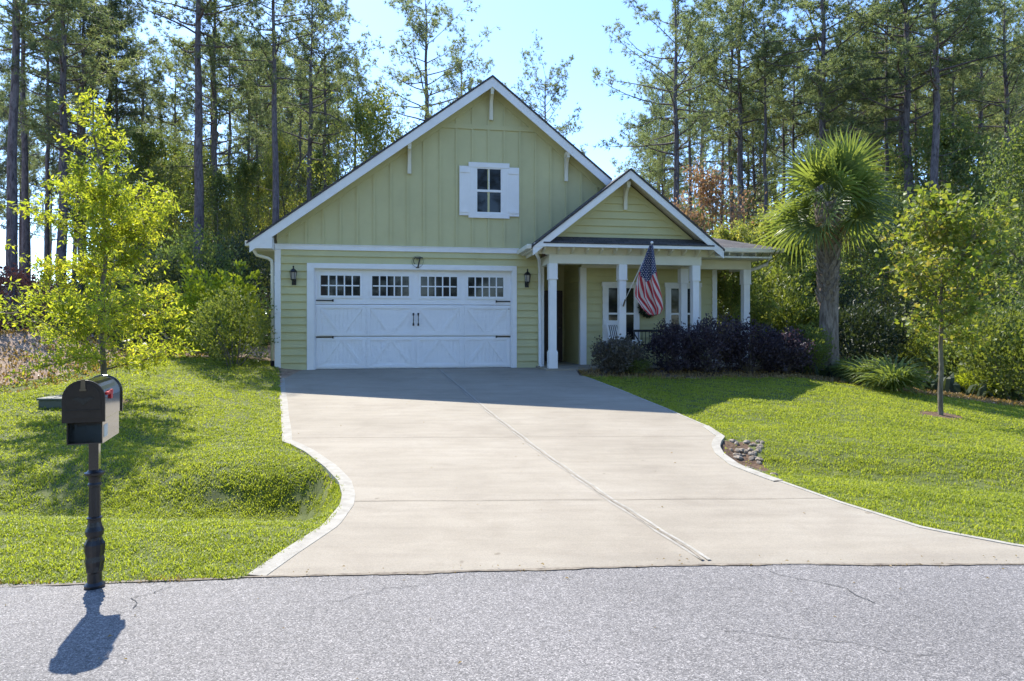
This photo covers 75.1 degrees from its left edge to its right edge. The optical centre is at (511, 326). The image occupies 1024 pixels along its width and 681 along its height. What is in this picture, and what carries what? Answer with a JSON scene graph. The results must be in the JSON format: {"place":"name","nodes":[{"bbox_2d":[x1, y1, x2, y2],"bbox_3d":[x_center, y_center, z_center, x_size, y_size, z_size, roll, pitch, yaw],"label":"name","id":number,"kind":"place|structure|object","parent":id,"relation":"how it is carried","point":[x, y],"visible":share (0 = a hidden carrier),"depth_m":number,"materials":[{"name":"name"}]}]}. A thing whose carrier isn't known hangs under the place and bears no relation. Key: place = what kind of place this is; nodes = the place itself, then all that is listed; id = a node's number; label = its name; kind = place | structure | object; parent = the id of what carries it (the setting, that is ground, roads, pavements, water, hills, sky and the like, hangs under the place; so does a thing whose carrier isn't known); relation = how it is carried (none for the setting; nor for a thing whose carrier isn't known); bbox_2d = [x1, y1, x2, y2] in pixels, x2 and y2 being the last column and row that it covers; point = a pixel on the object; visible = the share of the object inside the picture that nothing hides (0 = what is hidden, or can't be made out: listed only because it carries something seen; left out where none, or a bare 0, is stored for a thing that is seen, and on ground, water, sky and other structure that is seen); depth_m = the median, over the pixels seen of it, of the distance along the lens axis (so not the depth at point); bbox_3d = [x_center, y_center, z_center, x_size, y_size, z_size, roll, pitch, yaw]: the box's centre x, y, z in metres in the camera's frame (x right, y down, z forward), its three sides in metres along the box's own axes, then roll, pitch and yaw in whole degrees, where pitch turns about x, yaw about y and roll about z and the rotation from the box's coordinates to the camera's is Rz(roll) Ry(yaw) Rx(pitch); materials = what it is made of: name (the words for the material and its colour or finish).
{"place":"outdoors","nodes":[
{"label":"outdoors","id":0,"kind":"place"},
{"bbox_2d":[0,563,1023,680],"bbox_3d":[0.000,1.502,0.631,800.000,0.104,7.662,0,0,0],"label":"road","id":1,"kind":"structure","parent":0,"point":[782,622],"depth_m":3.37,"materials":[{"name":"grey asphalt"}]},
{"bbox_2d":[62,374,122,589],"bbox_3d":[-2.465,0.923,3.932,0.222,1.253,0.460,0,0,-19],"label":"mailbox","id":2,"kind":"object","parent":1,"relation":"on","point":[92,407],"visible":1,"depth_m":3.91,"materials":[{"name":"black paint"}]},
{"bbox_2d":[62,379,104,422],"bbox_3d":[-2.402,0.419,3.727,0.210,0.243,0.030,0,0,-19],"label":"door","id":3,"kind":"structure","parent":2,"relation":"in","point":[83,401],"depth_m":3.72,"materials":[{"name":"paint"}]},
{"bbox_2d":[0,326,1023,586],"bbox_3d":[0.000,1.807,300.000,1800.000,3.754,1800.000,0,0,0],"label":"ground","id":4,"kind":"structure","parent":0,"point":[16,338],"depth_m":7.99,"materials":[{"name":"green plant"}]},
{"bbox_2d":[0,73,57,304],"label":"pine tree","id":5,"kind":"object","parent":4,"relation":"on","point":[33,166],"visible":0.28,"depth_m":53.22,"materials":[{"name":"green plant"}]},
{"bbox_2d":[0,262,63,330],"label":"shrub","id":6,"kind":"object","parent":4,"relation":"on","point":[15,277],"visible":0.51,"depth_m":14.49,"materials":[{"name":"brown plant"}]},
{"bbox_2d":[0,0,91,307],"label":"pine tree","id":7,"kind":"object","parent":4,"relation":"on","point":[25,222],"visible":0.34,"depth_m":32.80,"materials":[{"name":"green plant"}]},
{"bbox_2d":[0,1,94,309],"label":"pine tree","id":8,"kind":"object","parent":4,"relation":"on","point":[47,231],"visible":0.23,"depth_m":35.72,"materials":[{"name":"green plant"}]},
{"bbox_2d":[0,0,130,310],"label":"pine tree","id":9,"kind":"object","parent":4,"relation":"on","point":[14,12],"visible":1,"depth_m":26.86,"materials":[{"name":"green plant"}]},
{"bbox_2d":[0,0,149,306],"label":"pine tree","id":10,"kind":"object","parent":4,"relation":"on","point":[64,38],"visible":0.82,"depth_m":30.11,"materials":[{"name":"green plant"}]},
{"bbox_2d":[1,0,167,295],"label":"pine tree","id":11,"kind":"object","parent":4,"relation":"on","point":[120,109],"visible":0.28,"depth_m":36.65,"materials":[{"name":"green plant"}]},
{"bbox_2d":[29,0,174,301],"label":"pine tree","id":12,"kind":"object","parent":4,"relation":"on","point":[144,88],"visible":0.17,"depth_m":39.60,"materials":[{"name":"green plant"}]},
{"bbox_2d":[0,86,204,384],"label":"young tree","id":13,"kind":"object","parent":4,"relation":"on","point":[109,241],"visible":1,"depth_m":10.68,"materials":[{"name":"green plant"}]},
{"bbox_2d":[0,324,231,394],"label":"bank weeds","id":14,"kind":"object","parent":4,"relation":"on","point":[6,331],"visible":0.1,"depth_m":13.44,"materials":[{"name":"green plant"}]},
{"bbox_2d":[74,0,173,303],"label":"pine tree","id":15,"kind":"object","parent":4,"relation":"on","point":[132,51],"visible":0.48,"depth_m":37.93,"materials":[{"name":"green plant"}]},
{"bbox_2d":[89,39,189,283],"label":"pine tree","id":16,"kind":"object","parent":4,"relation":"on","point":[153,74],"visible":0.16,"depth_m":44.19,"materials":[{"name":"green plant"}]},
{"bbox_2d":[90,250,200,314],"bbox_3d":[-11.837,-1.234,21.934,3.231,2.628,2.976,0,0,0],"label":"shrub","id":17,"kind":"object","parent":4,"relation":"on","point":[167,271],"visible":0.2,"depth_m":21.70,"materials":[{"name":"green plant"}]},
{"bbox_2d":[80,113,223,310],"bbox_3d":[-18.643,-5.129,34.172,6.357,10.660,6.519,0,0,1],"label":"broadleaf tree","id":18,"kind":"object","parent":4,"relation":"on","point":[145,145],"visible":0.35,"depth_m":33.62,"materials":[{"name":"green plant"}]},
{"bbox_2d":[141,35,209,286],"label":"pine tree","id":19,"kind":"object","parent":4,"relation":"on","point":[161,98],"visible":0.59,"depth_m":44.28,"materials":[{"name":"green plant"}]},
{"bbox_2d":[115,126,263,290],"bbox_3d":[-19.132,-5.983,40.395,7.757,12.449,7.732,0,0,-2],"label":"broadleaf tree","id":20,"kind":"object","parent":4,"relation":"on","point":[205,160],"visible":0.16,"depth_m":39.66,"materials":[{"name":"green plant"}]},
{"bbox_2d":[137,216,251,312],"bbox_3d":[-11.250,-1.940,23.507,3.464,4.024,3.188,0,0,40],"label":"shrub","id":21,"kind":"object","parent":4,"relation":"on","point":[181,249],"visible":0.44,"depth_m":23.33,"materials":[{"name":"green plant"}]},
{"bbox_2d":[165,31,246,209],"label":"pine tree","id":22,"kind":"object","parent":4,"relation":"on","point":[204,83],"visible":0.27,"depth_m":42.89,"materials":[{"name":"green plant"}]},
{"bbox_2d":[156,253,270,357],"bbox_3d":[-7.727,-0.500,17.541,2.815,2.771,2.532,0,0,0],"label":"shrub","id":23,"kind":"object","parent":4,"relation":"on","point":[187,297],"visible":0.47,"depth_m":17.23,"materials":[{"name":"green plant"}]},
{"bbox_2d":[135,0,295,311],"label":"pine tree","id":24,"kind":"object","parent":4,"relation":"on","point":[198,168],"visible":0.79,"depth_m":31.00,"materials":[{"name":"green plant"}]},
{"bbox_2d":[139,0,293,257],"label":"pine tree","id":25,"kind":"object","parent":4,"relation":"on","point":[214,144],"visible":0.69,"depth_m":33.42,"materials":[{"name":"green plant"}]},
{"bbox_2d":[169,166,265,299],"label":"broadleaf tree","id":26,"kind":"object","parent":4,"relation":"on","point":[220,182],"visible":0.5,"depth_m":32.70,"materials":[{"name":"green plant"}]},
{"bbox_2d":[177,281,279,366],"bbox_3d":[-6.567,-0.048,15.576,2.178,2.071,2.176,0,0,0],"label":"shrub","id":27,"kind":"object","parent":4,"relation":"on","point":[202,330],"visible":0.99,"depth_m":15.47,"materials":[{"name":"green plant"}]},
{"bbox_2d":[194,220,274,325],"bbox_3d":[-10.146,-1.965,25.453,4.357,4.326,3.314,0,0,0],"label":"shrub","id":28,"kind":"object","parent":4,"relation":"on","point":[245,255],"visible":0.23,"depth_m":25.04,"materials":[{"name":"green plant"}]},
{"bbox_2d":[202,14,268,255],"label":"pine tree","id":29,"kind":"object","parent":4,"relation":"on","point":[231,71],"visible":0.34,"depth_m":41.13,"materials":[{"name":"green plant"}]},
{"bbox_2d":[205,153,270,300],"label":"broadleaf tree","id":30,"kind":"object","parent":4,"relation":"on","point":[246,179],"visible":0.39,"depth_m":37.58,"materials":[{"name":"green plant"}]},
{"bbox_2d":[204,26,288,232],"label":"pine tree","id":31,"kind":"object","parent":4,"relation":"on","point":[244,132],"visible":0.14,"depth_m":46.12,"materials":[{"name":"green plant"}]},
{"bbox_2d":[218,30,286,308],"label":"pine tree","id":32,"kind":"object","parent":4,"relation":"on","point":[250,56],"visible":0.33,"depth_m":43.59,"materials":[{"name":"green plant"}]},
{"bbox_2d":[244,124,306,299],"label":"broadleaf tree","id":33,"kind":"object","parent":4,"relation":"on","point":[285,161],"visible":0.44,"depth_m":39.37,"materials":[{"name":"green plant"}]},
{"bbox_2d":[191,0,360,315],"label":"pine tree","id":34,"kind":"object","parent":4,"relation":"on","point":[275,69],"visible":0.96,"depth_m":31.05,"materials":[{"name":"green plant"}]},
{"bbox_2d":[252,24,335,204],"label":"pine tree","id":35,"kind":"object","parent":4,"relation":"on","point":[299,123],"visible":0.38,"depth_m":42.92,"materials":[{"name":"green plant"}]},
{"bbox_2d":[240,0,373,199],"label":"pine tree","id":36,"kind":"object","parent":4,"relation":"on","point":[320,120],"visible":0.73,"depth_m":36.02,"materials":[{"name":"green plant"}]},
{"bbox_2d":[283,0,376,188],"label":"pine tree","id":37,"kind":"object","parent":4,"relation":"on","point":[331,70],"visible":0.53,"depth_m":38.22,"materials":[{"name":"green plant"}]},
{"bbox_2d":[322,54,385,188],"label":"pine tree","id":38,"kind":"object","parent":4,"relation":"on","point":[356,65],"visible":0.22,"depth_m":39.41,"materials":[{"name":"green plant"}]},
{"bbox_2d":[296,79,419,192],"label":"broadleaf tree","id":39,"kind":"object","parent":4,"relation":"on","point":[369,122],"visible":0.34,"depth_m":35.38,"materials":[{"name":"green plant"}]},
{"bbox_2d":[349,0,507,149],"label":"pine tree","id":40,"kind":"object","parent":4,"relation":"on","point":[422,31],"visible":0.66,"depth_m":39.36,"materials":[{"name":"green plant"}]},
{"bbox_2d":[429,23,494,109],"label":"pine tree","id":41,"kind":"object","parent":4,"relation":"on","point":[485,66],"visible":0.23,"depth_m":43.99,"materials":[{"name":"green plant"}]},
{"bbox_2d":[1,310,1023,400],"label":"undergrowth","id":42,"kind":"object","parent":4,"relation":"on","point":[950,384],"visible":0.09,"depth_m":15.78,"materials":[{"name":"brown plant"}]},
{"bbox_2d":[245,75,784,370],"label":"house","id":43,"kind":"structure","parent":4,"relation":"on","point":[525,231],"depth_m":16.65,"materials":[{"name":"green wood"}]},
{"bbox_2d":[315,269,510,368],"bbox_3d":[-2.410,-0.155,16.619,4.830,2.460,0.140,0,0,-9],"label":"garage door","id":44,"kind":"structure","parent":43,"relation":"in","point":[465,315],"depth_m":16.62,"materials":[{"name":"white paint"}]},
{"bbox_2d":[469,162,508,218],"bbox_3d":[-0.585,-3.430,16.840,1.040,1.400,0.054,0,0,-10],"label":"attic window","id":45,"kind":"structure","parent":43,"relation":"in","point":[479,190],"depth_m":16.84,"materials":[{"name":"white paint"}]},
{"bbox_2d":[544,291,562,360],"bbox_3d":[1.047,-0.005,19.287,0.860,2.050,0.129,0,0,-9],"label":"entry door","id":46,"kind":"structure","parent":43,"relation":"in","point":[559,293],"depth_m":19.34,"materials":[{"name":"brown wood"}]},
{"bbox_2d":[602,282,640,343],"bbox_3d":[2.918,-0.335,17.800,1.060,1.690,0.095,0,0,-9],"label":"porch window","id":47,"kind":"structure","parent":43,"relation":"in","point":[609,289],"depth_m":17.77,"materials":[{"name":"white paint"}]},
{"bbox_2d":[623,241,662,315],"bbox_3d":[2.969,-1.115,15.780,1.085,1.740,0.532,0,0,40],"label":"flag","id":48,"kind":"object","parent":43,"relation":"attached to","point":[648,296],"visible":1,"depth_m":15.59,"materials":[{"name":"multicoloured fabric"}]},
{"bbox_2d":[664,282,701,332],"bbox_3d":[4.653,-0.335,18.090,1.060,1.690,0.095,0,0,-10],"label":"porch window","id":49,"kind":"structure","parent":43,"relation":"in","point":[671,289],"depth_m":18.04,"materials":[{"name":"white paint"}]},
{"bbox_2d":[510,29,587,154],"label":"pine tree","id":50,"kind":"object","parent":4,"relation":"on","point":[553,99],"visible":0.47,"depth_m":37.75,"materials":[{"name":"green plant"}]},
{"bbox_2d":[589,332,649,373],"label":"hedge shrub","id":51,"kind":"object","parent":4,"relation":"on","point":[618,352],"visible":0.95,"depth_m":15.57,"materials":[{"name":"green plant"}]},
{"bbox_2d":[614,102,695,205],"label":"pine tree","id":52,"kind":"object","parent":4,"relation":"on","point":[663,131],"visible":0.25,"depth_m":53.87,"materials":[{"name":"green plant"}]},
{"bbox_2d":[615,55,701,196],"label":"pine tree","id":53,"kind":"object","parent":4,"relation":"on","point":[639,118],"visible":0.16,"depth_m":58.69,"materials":[{"name":"green plant"}]},
{"bbox_2d":[609,57,709,208],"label":"pine tree","id":54,"kind":"object","parent":4,"relation":"on","point":[656,99],"visible":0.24,"depth_m":54.33,"materials":[{"name":"green plant"}]},
{"bbox_2d":[642,118,688,207],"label":"pine tree","id":55,"kind":"object","parent":4,"relation":"on","point":[663,162],"visible":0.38,"depth_m":47.05,"materials":[{"name":"green plant"}]},
{"bbox_2d":[591,0,762,208],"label":"pine tree","id":56,"kind":"object","parent":4,"relation":"on","point":[695,65],"visible":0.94,"depth_m":34.63,"materials":[{"name":"green plant"}]},
{"bbox_2d":[652,14,727,217],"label":"pine tree","id":57,"kind":"object","parent":4,"relation":"on","point":[683,88],"visible":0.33,"depth_m":41.65,"materials":[{"name":"green plant"}]},
{"bbox_2d":[679,307,744,372],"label":"hedge shrub","id":58,"kind":"object","parent":4,"relation":"on","point":[711,347],"visible":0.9,"depth_m":15.50,"materials":[{"name":"purple plant"}]},
{"bbox_2d":[669,157,765,310],"bbox_3d":[7.988,-2.736,27.649,5.689,8.660,5.489,0,0,21],"label":"broadleaf tree","id":59,"kind":"object","parent":4,"relation":"on","point":[710,198],"visible":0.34,"depth_m":27.63,"materials":[{"name":"brown plant"}]},
{"bbox_2d":[681,50,757,301],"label":"pine tree","id":60,"kind":"object","parent":4,"relation":"on","point":[716,150],"visible":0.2,"depth_m":45.85,"materials":[{"name":"green plant"}]},
{"bbox_2d":[679,0,794,228],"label":"pine tree","id":61,"kind":"object","parent":4,"relation":"on","point":[734,105],"visible":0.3,"depth_m":39.76,"materials":[{"name":"green plant"}]},
{"bbox_2d":[686,54,796,219],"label":"pine tree","id":62,"kind":"object","parent":4,"relation":"on","point":[748,179],"visible":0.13,"depth_m":52.21,"materials":[{"name":"green plant"}]},
{"bbox_2d":[708,215,782,361],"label":"broadleaf tree","id":63,"kind":"object","parent":4,"relation":"on","point":[726,291],"visible":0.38,"depth_m":19.03,"materials":[{"name":"green plant"}]},
{"bbox_2d":[659,0,833,221],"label":"pine tree","id":64,"kind":"object","parent":4,"relation":"on","point":[737,152],"visible":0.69,"depth_m":36.81,"materials":[{"name":"green plant"}]},
{"bbox_2d":[712,312,786,371],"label":"hedge shrub","id":65,"kind":"object","parent":4,"relation":"on","point":[752,348],"visible":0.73,"depth_m":15.58,"materials":[{"name":"purple plant"}]},
{"bbox_2d":[713,77,795,219],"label":"pine tree","id":66,"kind":"object","parent":4,"relation":"on","point":[753,173],"visible":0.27,"depth_m":50.01,"materials":[{"name":"green plant"}]},
{"bbox_2d":[718,83,792,224],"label":"pine tree","id":67,"kind":"object","parent":4,"relation":"on","point":[761,172],"visible":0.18,"depth_m":50.49,"materials":[{"name":"green plant"}]},
{"bbox_2d":[723,0,815,216],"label":"pine tree","id":68,"kind":"object","parent":4,"relation":"on","point":[763,86],"visible":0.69,"depth_m":36.23,"materials":[{"name":"green plant"}]},
{"bbox_2d":[724,257,816,338],"bbox_3d":[7.768,-0.471,19.963,2.756,3.572,2.338,0,0,0],"label":"bush","id":69,"kind":"object","parent":4,"relation":"on","point":[791,295],"visible":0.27,"depth_m":19.59,"materials":[{"name":"green plant"}]},
{"bbox_2d":[732,9,817,203],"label":"pine tree","id":70,"kind":"object","parent":4,"relation":"on","point":[769,146],"visible":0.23,"depth_m":43.96,"materials":[{"name":"green plant"}]},
{"bbox_2d":[755,320,817,373],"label":"hedge shrub","id":71,"kind":"object","parent":4,"relation":"on","point":[791,346],"visible":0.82,"depth_m":15.46,"materials":[{"name":"purple plant"}]},
{"bbox_2d":[753,24,827,197],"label":"pine tree","id":72,"kind":"object","parent":4,"relation":"on","point":[804,130],"visible":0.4,"depth_m":40.74,"materials":[{"name":"green plant"}]},
{"bbox_2d":[721,205,862,324],"bbox_3d":[9.746,-1.362,24.036,4.369,6.137,4.861,0,0,-41],"label":"broadleaf tree","id":73,"kind":"object","parent":4,"relation":"on","point":[808,274],"visible":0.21,"depth_m":23.63,"materials":[{"name":"green plant"}]},
{"bbox_2d":[578,367,1023,406],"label":"bed litter","id":74,"kind":"object","parent":4,"relation":"on","point":[1012,402],"visible":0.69,"depth_m":15.18,"materials":[{"name":"brown soil"}]},
{"bbox_2d":[642,318,709,371],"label":"hedge shrub","id":75,"kind":"object","parent":74,"relation":"on","point":[666,342],"visible":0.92,"depth_m":15.71,"materials":[{"name":"purple plant"}]},
{"bbox_2d":[772,291,845,357],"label":"bush","id":76,"kind":"object","parent":4,"relation":"on","point":[815,310],"visible":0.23,"depth_m":19.14,"materials":[{"name":"green plant"}]},
{"bbox_2d":[795,318,836,374],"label":"shrub","id":77,"kind":"object","parent":4,"relation":"on","point":[822,349],"visible":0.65,"depth_m":15.79,"materials":[{"name":"green plant"}]},
{"bbox_2d":[714,0,929,200],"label":"pine tree","id":78,"kind":"object","parent":4,"relation":"on","point":[824,116],"visible":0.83,"depth_m":32.04,"materials":[{"name":"green plant"}]},
{"bbox_2d":[752,124,902,371],"bbox_3d":[7.846,-1.823,16.559,3.574,6.506,3.661,0,0,0],"label":"palm tree","id":79,"kind":"object","parent":4,"relation":"on","point":[830,165],"visible":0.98,"depth_m":16.32,"materials":[{"name":"green plant"}]},
{"bbox_2d":[787,271,879,360],"bbox_3d":[10.861,-0.164,22.937,3.666,4.067,3.355,0,0,0],"label":"bush","id":80,"kind":"object","parent":4,"relation":"on","point":[851,294],"visible":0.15,"depth_m":22.73,"materials":[{"name":"green plant"}]},
{"bbox_2d":[790,20,884,198],"bbox_3d":[19.087,-7.476,38.896,4.529,21.838,5.134,0,0,-4],"label":"pine tree","id":81,"kind":"object","parent":4,"relation":"on","point":[843,114],"visible":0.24,"depth_m":39.37,"materials":[{"name":"green plant"}]},
{"bbox_2d":[810,294,916,368],"bbox_3d":[10.005,0.353,18.933,2.657,2.566,2.564,0,0,-30],"label":"bush","id":82,"kind":"object","parent":4,"relation":"on","point":[850,315],"visible":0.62,"depth_m":18.45,"materials":[{"name":"green plant"}]},
{"bbox_2d":[809,175,927,361],"bbox_3d":[14.412,-1.837,27.277,4.987,9.061,4.863,0,0,-10],"label":"broadleaf tree","id":83,"kind":"object","parent":4,"relation":"on","point":[866,281],"visible":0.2,"depth_m":26.58,"materials":[{"name":"green plant"}]},
{"bbox_2d":[830,0,930,337],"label":"pine tree","id":84,"kind":"object","parent":4,"relation":"on","point":[868,44],"visible":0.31,"depth_m":33.60,"materials":[{"name":"green plant"}]},
{"bbox_2d":[847,352,934,395],"bbox_3d":[8.135,1.040,14.158,2.002,0.960,1.874,0,0,-15],"label":"palmetto","id":85,"kind":"object","parent":4,"relation":"on","point":[887,377],"visible":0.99,"depth_m":13.99,"materials":[{"name":"green plant"}]},
{"bbox_2d":[771,0,1013,359],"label":"pine tree","id":86,"kind":"object","parent":4,"relation":"on","point":[906,97],"visible":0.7,"depth_m":30.81,"materials":[{"name":"green plant"}]},
{"bbox_2d":[835,142,950,364],"bbox_3d":[19.896,-3.168,35.420,7.616,13.581,7.591,0,0,-16],"label":"broadleaf tree","id":87,"kind":"object","parent":4,"relation":"on","point":[900,172],"visible":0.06,"depth_m":35.17,"materials":[{"name":"green plant"}]},
{"bbox_2d":[833,0,993,307],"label":"pine tree","id":88,"kind":"object","parent":4,"relation":"on","point":[881,43],"visible":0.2,"depth_m":35.84,"materials":[{"name":"green plant"}]},
{"bbox_2d":[831,0,1023,371],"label":"pine tree","id":89,"kind":"object","parent":4,"relation":"on","point":[935,25],"visible":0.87,"depth_m":28.97,"materials":[{"name":"green plant"}]},
{"bbox_2d":[861,180,1023,414],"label":"young maple","id":90,"kind":"object","parent":4,"relation":"on","point":[938,215],"visible":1,"depth_m":11.27,"materials":[{"name":"green plant"}]},
{"bbox_2d":[891,318,997,379],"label":"bush","id":91,"kind":"object","parent":4,"relation":"on","point":[921,344],"visible":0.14,"depth_m":18.48,"materials":[{"name":"green plant"}]},
{"bbox_2d":[870,107,1023,368],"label":"broadleaf tree","id":92,"kind":"object","parent":4,"relation":"on","point":[947,141],"visible":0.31,"depth_m":30.51,"materials":[{"name":"green plant"}]},
{"bbox_2d":[903,0,1002,260],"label":"pine tree","id":93,"kind":"object","parent":4,"relation":"on","point":[959,74],"visible":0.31,"depth_m":34.45,"materials":[{"name":"green plant"}]},
{"bbox_2d":[893,201,1023,377],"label":"broadleaf tree","id":94,"kind":"object","parent":4,"relation":"on","point":[979,241],"visible":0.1,"depth_m":23.34,"materials":[{"name":"green plant"}]},
{"bbox_2d":[896,0,1023,186],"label":"pine tree","id":95,"kind":"object","parent":4,"relation":"on","point":[980,114],"visible":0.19,"depth_m":37.40,"materials":[{"name":"green plant"}]},
{"bbox_2d":[911,0,1023,378],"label":"pine tree","id":96,"kind":"object","parent":4,"relation":"on","point":[1008,68],"visible":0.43,"depth_m":33.37,"materials":[{"name":"green plant"}]},
{"bbox_2d":[915,292,1023,397],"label":"bush","id":97,"kind":"object","parent":4,"relation":"on","point":[951,365],"visible":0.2,"depth_m":17.14,"materials":[{"name":"green plant"}]},
{"bbox_2d":[946,289,1023,400],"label":"bush","id":98,"kind":"object","parent":4,"relation":"on","point":[1014,320],"visible":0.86,"depth_m":15.26,"materials":[{"name":"green plant"}]},
{"bbox_2d":[950,121,1023,382],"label":"broadleaf tree","id":99,"kind":"object","parent":4,"relation":"on","point":[1018,187],"visible":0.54,"depth_m":19.22,"materials":[{"name":"green plant"}]},
{"bbox_2d":[0,0,1023,313],"label":"sky","id":100,"kind":"structure","parent":0,"point":[565,27],"materials":[{"name":"blue"}]},
{"bbox_2d":[248,367,1023,575],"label":"driveway","id":101,"kind":"structure","parent":0,"point":[375,443],"depth_m":6.26,"materials":[{"name":"concrete"}]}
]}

